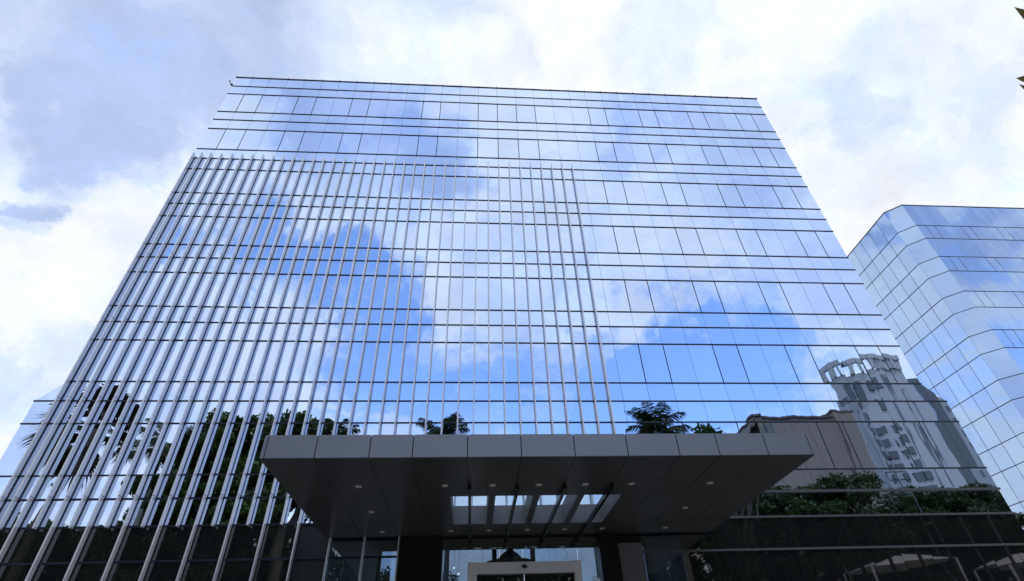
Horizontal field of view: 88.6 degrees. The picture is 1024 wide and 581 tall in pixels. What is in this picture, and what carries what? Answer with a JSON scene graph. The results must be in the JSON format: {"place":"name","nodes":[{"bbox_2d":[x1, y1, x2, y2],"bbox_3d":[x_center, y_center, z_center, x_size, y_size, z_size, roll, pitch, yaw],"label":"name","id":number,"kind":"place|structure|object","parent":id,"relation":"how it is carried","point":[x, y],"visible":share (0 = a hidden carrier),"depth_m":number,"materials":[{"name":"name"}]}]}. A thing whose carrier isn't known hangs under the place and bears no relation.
{"place":"outdoors","nodes":[
{"label":"outdoors","id":0,"kind":"place"},
{"bbox_2d":[0,76,1023,580],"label":"office building","id":1,"kind":"structure","parent":0,"point":[340,258],"depth_m":22.85,"materials":[{"name":"blue glass"}]},
{"bbox_2d":[0,424,40,474],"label":"window","id":2,"kind":"structure","parent":1,"relation":"in","point":[25,433],"depth_m":18.81,"materials":[{"name":"blue glass"}]},
{"bbox_2d":[2,529,48,562],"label":"window","id":3,"kind":"structure","parent":1,"relation":"in","point":[27,543],"depth_m":16.91,"materials":[{"name":"black glass"}]},
{"bbox_2d":[31,564,68,580],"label":"window","id":4,"kind":"structure","parent":1,"relation":"in","point":[56,572],"depth_m":16.50,"materials":[{"name":"black glass"}]},
{"bbox_2d":[41,528,85,561],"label":"window","id":5,"kind":"structure","parent":1,"relation":"in","point":[63,544],"depth_m":16.99,"materials":[{"name":"black glass"}]},
{"bbox_2d":[47,424,83,474],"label":"window","id":6,"kind":"structure","parent":1,"relation":"in","point":[75,430],"depth_m":18.88,"materials":[{"name":"blue glass"}]},
{"bbox_2d":[65,424,99,474],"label":"window","id":7,"kind":"structure","parent":1,"relation":"in","point":[92,429],"depth_m":18.92,"materials":[{"name":"blue glass"}]},
{"bbox_2d":[69,563,106,580],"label":"window","id":8,"kind":"structure","parent":1,"relation":"in","point":[81,572],"depth_m":16.57,"materials":[{"name":"black glass"}]},
{"bbox_2d":[77,528,120,561],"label":"window","id":9,"kind":"structure","parent":1,"relation":"in","point":[100,542],"depth_m":17.07,"materials":[{"name":"black glass"}]},
{"bbox_2d":[82,424,115,474],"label":"window","id":10,"kind":"structure","parent":1,"relation":"in","point":[103,440],"depth_m":18.96,"materials":[{"name":"blue glass"}]},
{"bbox_2d":[99,424,131,474],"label":"window","id":11,"kind":"structure","parent":1,"relation":"in","point":[124,429],"depth_m":18.99,"materials":[{"name":"blue glass"}]},
{"bbox_2d":[106,563,143,580],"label":"window","id":12,"kind":"structure","parent":1,"relation":"in","point":[119,571],"depth_m":16.64,"materials":[{"name":"black glass"}]},
{"bbox_2d":[116,424,147,473],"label":"window","id":13,"kind":"structure","parent":1,"relation":"in","point":[126,461],"depth_m":19.04,"materials":[{"name":"blue glass"}]},
{"bbox_2d":[114,527,156,560],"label":"window","id":14,"kind":"structure","parent":1,"relation":"in","point":[135,545],"depth_m":17.14,"materials":[{"name":"black glass"}]},
{"bbox_2d":[132,424,163,473],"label":"window","id":15,"kind":"structure","parent":1,"relation":"in","point":[147,450],"depth_m":19.07,"materials":[{"name":"blue glass"}]},
{"bbox_2d":[143,562,180,580],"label":"window","id":16,"kind":"structure","parent":1,"relation":"in","point":[158,571],"depth_m":16.71,"materials":[{"name":"black glass"}]},
{"bbox_2d":[149,424,178,473],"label":"window","id":17,"kind":"structure","parent":1,"relation":"in","point":[162,453],"depth_m":19.11,"materials":[{"name":"blue glass"}]},
{"bbox_2d":[151,527,192,559],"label":"window","id":18,"kind":"structure","parent":1,"relation":"in","point":[172,542],"depth_m":17.22,"materials":[{"name":"black glass"}]},
{"bbox_2d":[166,424,194,473],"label":"window","id":19,"kind":"structure","parent":1,"relation":"in","point":[185,435],"depth_m":19.15,"materials":[{"name":"glass"}]},
{"bbox_2d":[182,424,209,473],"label":"window","id":20,"kind":"structure","parent":1,"relation":"in","point":[189,468],"depth_m":19.18,"materials":[{"name":"glass"}]},
{"bbox_2d":[180,561,217,580],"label":"window","id":21,"kind":"structure","parent":1,"relation":"in","point":[193,571],"depth_m":16.78,"materials":[{"name":"black glass"}]},
{"bbox_2d":[187,526,227,559],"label":"window","id":22,"kind":"structure","parent":1,"relation":"in","point":[207,543],"depth_m":17.30,"materials":[{"name":"black glass"}]},
{"bbox_2d":[198,424,225,473],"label":"window","id":23,"kind":"structure","parent":1,"relation":"in","point":[207,463],"depth_m":19.22,"materials":[{"name":"glass"}]},
{"bbox_2d":[215,424,241,473],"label":"window","id":24,"kind":"structure","parent":1,"relation":"in","point":[231,439],"depth_m":19.26,"materials":[{"name":"glass"}]},
{"bbox_2d":[217,561,253,580],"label":"window","id":25,"kind":"structure","parent":1,"relation":"in","point":[229,570],"depth_m":16.85,"materials":[{"name":"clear glass"}]},
{"bbox_2d":[223,526,261,558],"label":"window","id":26,"kind":"structure","parent":1,"relation":"in","point":[243,541],"depth_m":17.38,"materials":[{"name":"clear glass"}]},
{"bbox_2d":[231,424,256,472],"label":"window","id":27,"kind":"structure","parent":1,"relation":"in","point":[249,430],"depth_m":19.31,"materials":[{"name":"blue glass"}]},
{"bbox_2d":[247,424,272,472],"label":"window","id":28,"kind":"structure","parent":1,"relation":"in","point":[255,465],"depth_m":19.33,"materials":[{"name":"blue glass"}]},
{"bbox_2d":[253,560,289,580],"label":"window","id":29,"kind":"structure","parent":1,"relation":"in","point":[266,570],"depth_m":16.92,"materials":[{"name":"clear glass"}]},
{"bbox_2d":[258,525,296,557],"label":"window","id":30,"kind":"structure","parent":1,"relation":"in","point":[278,541],"depth_m":17.45,"materials":[{"name":"black glass"}]},
{"bbox_2d":[487,548,530,561],"bbox_3d":[-0.150,10.004,24.047,2.240,4.730,2.240,1,-39,-4],"label":"pendant lamp","id":31,"kind":"object","parent":1,"relation":"hanging from","point":[509,555],"visible":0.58,"depth_m":22.05,"materials":[{"name":"brown metal"}]},
{"bbox_2d":[467,560,582,580],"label":"entrance door","id":32,"kind":"structure","parent":1,"relation":"in","point":[535,570],"depth_m":17.12,"materials":[{"name":"clear glass"}]},
{"bbox_2d":[259,433,814,538],"bbox_3d":[0.597,5.881,15.260,13.180,0.820,7.000,1,-39,-4],"label":"entrance canopy","id":33,"kind":"object","parent":1,"relation":"attached to","point":[366,485],"visible":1,"depth_m":13.51,"materials":[{"name":"grey metal"}]},
{"bbox_2d":[602,280,629,310],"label":"window","id":34,"kind":"structure","parent":1,"relation":"in","point":[616,298],"depth_m":24.95,"materials":[{"name":"blue glass"}]},
{"bbox_2d":[613,344,644,381],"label":"window","id":35,"kind":"structure","parent":1,"relation":"in","point":[629,365],"depth_m":22.65,"materials":[{"name":"blue glass"}]},
{"bbox_2d":[625,280,653,310],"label":"window","id":36,"kind":"structure","parent":1,"relation":"in","point":[638,293],"depth_m":25.03,"materials":[{"name":"blue glass"}]},
{"bbox_2d":[627,423,655,433],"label":"window","id":37,"kind":"structure","parent":1,"relation":"in","point":[634,428],"depth_m":20.80,"materials":[{"name":"blue glass"}]},
{"bbox_2d":[638,344,670,381],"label":"window","id":38,"kind":"structure","parent":1,"relation":"in","point":[655,367],"depth_m":22.72,"materials":[{"name":"blue glass"}]},
{"bbox_2d":[647,281,677,311],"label":"window","id":39,"kind":"structure","parent":1,"relation":"in","point":[661,293],"depth_m":25.09,"materials":[{"name":"blue glass"}]},
{"bbox_2d":[654,228,682,253],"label":"window","id":40,"kind":"structure","parent":1,"relation":"in","point":[667,238],"depth_m":27.48,"materials":[{"name":"blue glass"}]},
{"bbox_2d":[655,423,683,433],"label":"window","id":41,"kind":"structure","parent":1,"relation":"in","point":[662,428],"depth_m":20.87,"materials":[{"name":"glass"}]},
{"bbox_2d":[663,345,696,381],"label":"window","id":42,"kind":"structure","parent":1,"relation":"in","point":[680,365],"depth_m":22.80,"materials":[{"name":"blue glass"}]},
{"bbox_2d":[669,281,700,311],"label":"window","id":43,"kind":"structure","parent":1,"relation":"in","point":[684,295],"depth_m":25.18,"materials":[{"name":"blue glass"}]},
{"bbox_2d":[682,423,711,433],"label":"window","id":44,"kind":"structure","parent":1,"relation":"in","point":[688,427],"depth_m":20.96,"materials":[{"name":"blue glass"}]},
{"bbox_2d":[687,345,722,381],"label":"window","id":45,"kind":"structure","parent":1,"relation":"in","point":[703,359],"depth_m":22.88,"materials":[{"name":"blue glass"}]},
{"bbox_2d":[692,281,723,311],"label":"window","id":46,"kind":"structure","parent":1,"relation":"in","point":[708,298],"depth_m":25.26,"materials":[{"name":"blue glass"}]},
{"bbox_2d":[709,423,738,433],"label":"window","id":47,"kind":"structure","parent":1,"relation":"in","point":[715,427],"depth_m":21.04,"materials":[{"name":"blue glass"}]},
{"bbox_2d":[709,519,743,548],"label":"window","id":48,"kind":"structure","parent":1,"relation":"in","point":[717,535],"depth_m":18.45,"materials":[{"name":"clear glass"}]},
{"bbox_2d":[712,345,748,381],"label":"window","id":49,"kind":"structure","parent":1,"relation":"in","point":[729,361],"depth_m":22.97,"materials":[{"name":"blue glass"}]},
{"bbox_2d":[715,282,747,312],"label":"window","id":50,"kind":"structure","parent":1,"relation":"in","point":[730,296],"depth_m":25.33,"materials":[{"name":"blue glass"}]},
{"bbox_2d":[714,551,752,580],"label":"window","id":51,"kind":"structure","parent":1,"relation":"in","point":[725,567],"depth_m":17.87,"materials":[{"name":"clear glass"}]},
{"bbox_2d":[737,423,765,433],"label":"window","id":52,"kind":"structure","parent":1,"relation":"in","point":[743,427],"depth_m":21.12,"materials":[{"name":"glass"}]},
{"bbox_2d":[736,282,769,312],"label":"window","id":53,"kind":"structure","parent":1,"relation":"in","point":[753,299],"depth_m":25.41,"materials":[{"name":"blue glass"}]},
{"bbox_2d":[737,345,773,382],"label":"window","id":54,"kind":"structure","parent":1,"relation":"in","point":[756,367],"depth_m":23.03,"materials":[{"name":"blue glass"}]},
{"bbox_2d":[736,518,775,547],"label":"window","id":55,"kind":"structure","parent":1,"relation":"in","point":[746,528],"depth_m":18.59,"materials":[{"name":"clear glass"}]},
{"bbox_2d":[745,550,785,580],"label":"window","id":56,"kind":"structure","parent":1,"relation":"in","point":[757,567],"depth_m":17.94,"materials":[{"name":"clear glass"}]},
{"bbox_2d":[758,282,791,312],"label":"window","id":57,"kind":"structure","parent":1,"relation":"in","point":[776,301],"depth_m":25.48,"materials":[{"name":"blue glass"}]},
{"bbox_2d":[760,345,798,382],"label":"window","id":58,"kind":"structure","parent":1,"relation":"in","point":[777,359],"depth_m":23.10,"materials":[{"name":"blue glass"}]},
{"bbox_2d":[764,422,806,467],"bbox_3d":[10.799,6.113,20.756,1.092,1.932,0.022,1,-39,-4],"label":"window","id":59,"kind":"structure","parent":1,"relation":"in","point":[772,427],"depth_m":21.18,"materials":[{"name":"grey glass"}]},
{"bbox_2d":[767,518,806,547],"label":"window","id":60,"kind":"structure","parent":1,"relation":"in","point":[777,529],"depth_m":18.66,"materials":[{"name":"black glass"}]},
{"bbox_2d":[777,550,817,580],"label":"window","id":61,"kind":"structure","parent":1,"relation":"in","point":[789,566],"depth_m":18.01,"materials":[{"name":"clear glass"}]},
{"bbox_2d":[780,283,814,312],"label":"window","id":62,"kind":"structure","parent":1,"relation":"in","point":[795,294],"depth_m":25.57,"materials":[{"name":"blue glass"}]},
{"bbox_2d":[785,346,823,382],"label":"window","id":63,"kind":"structure","parent":1,"relation":"in","point":[804,366],"depth_m":23.17,"materials":[{"name":"blue glass"}]},
{"bbox_2d":[790,422,833,467],"bbox_3d":[11.895,6.130,20.832,1.082,1.932,0.021,1,-39,-4],"label":"window","id":64,"kind":"structure","parent":1,"relation":"in","point":[821,459],"depth_m":20.84,"materials":[{"name":"grey glass"}]},
{"bbox_2d":[797,517,836,546],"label":"window","id":65,"kind":"structure","parent":1,"relation":"in","point":[806,525],"depth_m":18.74,"materials":[{"name":"black glass"}]},
{"bbox_2d":[801,283,836,313],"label":"window","id":66,"kind":"structure","parent":1,"relation":"in","point":[817,296],"depth_m":25.64,"materials":[{"name":"blue glass"}]},
{"bbox_2d":[808,346,847,382],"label":"window","id":67,"kind":"structure","parent":1,"relation":"in","point":[830,370],"depth_m":23.25,"materials":[{"name":"blue glass"}]},
{"bbox_2d":[808,549,849,580],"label":"window","id":68,"kind":"structure","parent":1,"relation":"in","point":[818,558],"depth_m":18.08,"materials":[{"name":"black glass"}]},
{"bbox_2d":[816,422,861,467],"bbox_3d":[13.011,6.147,20.908,1.066,1.932,0.021,1,-39,-4],"label":"window","id":69,"kind":"structure","parent":1,"relation":"in","point":[840,449],"depth_m":20.88,"materials":[{"name":"grey glass"}]},
{"bbox_2d":[823,283,858,313],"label":"window","id":70,"kind":"structure","parent":1,"relation":"in","point":[838,295],"depth_m":25.71,"materials":[{"name":"blue glass"}]},
{"bbox_2d":[826,517,866,546],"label":"window","id":71,"kind":"structure","parent":1,"relation":"in","point":[836,525],"depth_m":18.82,"materials":[{"name":"black glass"}]},
{"bbox_2d":[831,346,872,382],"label":"window","id":72,"kind":"structure","parent":1,"relation":"in","point":[848,358],"depth_m":23.34,"materials":[{"name":"blue glass"}]},
{"bbox_2d":[839,549,881,580],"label":"window","id":73,"kind":"structure","parent":1,"relation":"in","point":[851,563],"depth_m":18.15,"materials":[{"name":"black glass"}]},
{"bbox_2d":[844,284,879,313],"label":"window","id":74,"kind":"structure","parent":1,"relation":"in","point":[858,293],"depth_m":25.80,"materials":[{"name":"blue glass"}]},
{"bbox_2d":[842,422,888,467],"bbox_3d":[14.126,6.163,20.985,1.082,1.932,0.021,1,-39,-4],"label":"window","id":75,"kind":"structure","parent":1,"relation":"in","point":[865,445],"depth_m":20.96,"materials":[{"name":"grey glass"}]},
{"bbox_2d":[855,346,896,382],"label":"window","id":76,"kind":"structure","parent":1,"relation":"in","point":[871,357],"depth_m":23.41,"materials":[{"name":"glass"}]},
{"bbox_2d":[855,516,896,545],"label":"window","id":77,"kind":"structure","parent":1,"relation":"in","point":[867,528],"depth_m":18.89,"materials":[{"name":"black glass"}]},
{"bbox_2d":[869,548,912,580],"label":"window","id":78,"kind":"structure","parent":1,"relation":"in","point":[881,561],"depth_m":18.22,"materials":[{"name":"black glass"}]},
{"bbox_2d":[868,422,915,467],"bbox_3d":[15.222,6.178,21.059,1.092,1.932,0.025,1,-39,-4],"label":"window","id":79,"kind":"structure","parent":1,"relation":"in","point":[896,455],"depth_m":21.03,"materials":[{"name":"glass"}]},
{"bbox_2d":[878,346,919,382],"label":"window","id":80,"kind":"structure","parent":1,"relation":"in","point":[899,366],"depth_m":23.49,"materials":[{"name":"blue glass"}]},
{"bbox_2d":[884,516,925,544],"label":"window","id":81,"kind":"structure","parent":1,"relation":"in","point":[896,527],"depth_m":18.97,"materials":[{"name":"black glass"}]},
{"bbox_2d":[894,422,942,466],"bbox_3d":[16.342,6.196,21.137,1.066,1.932,0.023,1,-39,-4],"label":"window","id":82,"kind":"structure","parent":1,"relation":"in","point":[921,451],"depth_m":21.12,"materials":[{"name":"grey glass"}]},
{"bbox_2d":[898,547,943,580],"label":"window","id":83,"kind":"structure","parent":1,"relation":"in","point":[914,566],"depth_m":18.29,"materials":[{"name":"black glass"}]},
{"bbox_2d":[913,515,955,544],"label":"window","id":84,"kind":"structure","parent":1,"relation":"in","point":[924,524],"depth_m":19.04,"materials":[{"name":"black glass"}]},
{"bbox_2d":[919,422,967,466],"bbox_3d":[17.430,6.212,21.212,1.027,1.932,0.022,1,-39,-4],"label":"window","id":85,"kind":"structure","parent":1,"relation":"in","point":[937,434],"depth_m":21.19,"materials":[{"name":"grey glass"}]},
{"bbox_2d":[928,547,974,580],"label":"window","id":86,"kind":"structure","parent":1,"relation":"in","point":[945,567],"depth_m":18.35,"materials":[{"name":"black glass"}]},
{"bbox_2d":[941,515,984,543],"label":"window","id":87,"kind":"structure","parent":1,"relation":"in","point":[952,522],"depth_m":19.13,"materials":[{"name":"black glass"}]},
{"bbox_2d":[943,422,984,466],"bbox_3d":[18.300,6.225,21.272,0.693,1.932,0.021,1,-39,-4],"label":"window","id":88,"kind":"structure","parent":1,"relation":"in","point":[955,430],"depth_m":21.24,"materials":[{"name":"glass"}]},
{"bbox_2d":[958,546,1004,580],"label":"window","id":89,"kind":"structure","parent":1,"relation":"in","point":[972,560],"depth_m":18.43,"materials":[{"name":"black glass"}]},
{"bbox_2d":[970,515,1011,543],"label":"window","id":90,"kind":"structure","parent":1,"relation":"in","point":[981,522],"depth_m":19.19,"materials":[{"name":"black glass"}]},
{"bbox_2d":[987,546,1023,580],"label":"window","id":91,"kind":"structure","parent":1,"relation":"in","point":[1003,562],"depth_m":18.52,"materials":[{"name":"black glass"}]},
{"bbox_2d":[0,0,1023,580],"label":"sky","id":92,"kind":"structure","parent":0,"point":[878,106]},
{"bbox_2d":[847,204,1023,527],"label":"glass tower","id":93,"kind":"structure","parent":0,"point":[944,286],"depth_m":42.59,"materials":[{"name":"blue glass"}]},
{"bbox_2d":[898,225,924,245],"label":"window","id":94,"kind":"structure","parent":93,"relation":"in","point":[911,235],"depth_m":45.69,"materials":[{"name":"blue glass"}]},
{"bbox_2d":[922,308,940,331],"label":"window","id":95,"kind":"structure","parent":93,"relation":"in","point":[930,318],"depth_m":42.96,"materials":[{"name":"blue glass"}]},
{"bbox_2d":[919,257,948,277],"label":"window","id":96,"kind":"structure","parent":93,"relation":"in","point":[935,266],"depth_m":43.41,"materials":[{"name":"blue glass"}]},
{"bbox_2d":[924,363,943,385],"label":"window","id":97,"kind":"structure","parent":93,"relation":"in","point":[935,376],"depth_m":42.60,"materials":[{"name":"blue glass"}]},
{"bbox_2d":[932,299,952,322],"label":"window","id":98,"kind":"structure","parent":93,"relation":"in","point":[943,312],"depth_m":41.96,"materials":[{"name":"blue glass"}]},
{"bbox_2d":[935,355,955,378],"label":"window","id":99,"kind":"structure","parent":93,"relation":"in","point":[943,364],"depth_m":41.63,"materials":[{"name":"blue glass"}]},
{"bbox_2d":[946,346,967,370],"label":"window","id":100,"kind":"structure","parent":93,"relation":"in","point":[956,358],"depth_m":40.67,"materials":[{"name":"blue glass"}]},
{"bbox_2d":[943,291,974,313],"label":"window","id":101,"kind":"structure","parent":93,"relation":"in","point":[959,302],"depth_m":41.14,"materials":[{"name":"blue glass"}]},
{"bbox_2d":[957,337,979,362],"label":"window","id":102,"kind":"structure","parent":93,"relation":"in","point":[967,348],"depth_m":39.70,"materials":[{"name":"blue glass"}]},
{"bbox_2d":[960,397,982,421],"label":"window","id":103,"kind":"structure","parent":93,"relation":"in","point":[970,407],"depth_m":39.38,"materials":[{"name":"blue glass"}]},
{"bbox_2d":[972,389,996,414],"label":"window","id":104,"kind":"structure","parent":93,"relation":"in","point":[982,398],"depth_m":38.39,"materials":[{"name":"blue glass"}]},
{"bbox_2d":[969,330,1003,353],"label":"window","id":105,"kind":"structure","parent":93,"relation":"in","point":[984,342],"depth_m":38.86,"materials":[{"name":"blue glass"}]},
{"bbox_2d":[979,451,1000,475],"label":"window","id":106,"kind":"structure","parent":93,"relation":"in","point":[986,457],"depth_m":37.95,"materials":[{"name":"blue glass"}]},
{"bbox_2d":[985,381,1010,406],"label":"window","id":107,"kind":"structure","parent":93,"relation":"in","point":[995,390],"depth_m":37.41,"materials":[{"name":"blue glass"}]},
{"bbox_2d":[989,444,1014,470],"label":"window","id":108,"kind":"structure","parent":93,"relation":"in","point":[999,453],"depth_m":37.09,"materials":[{"name":"blue glass"}]},
{"bbox_2d":[998,373,1023,399],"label":"window","id":109,"kind":"structure","parent":93,"relation":"in","point":[1013,385],"depth_m":36.70,"materials":[{"name":"blue glass"}]},
{"bbox_2d":[1002,437,1023,464],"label":"window","id":110,"kind":"structure","parent":93,"relation":"in","point":[1013,446],"depth_m":36.15,"materials":[{"name":"blue glass"}]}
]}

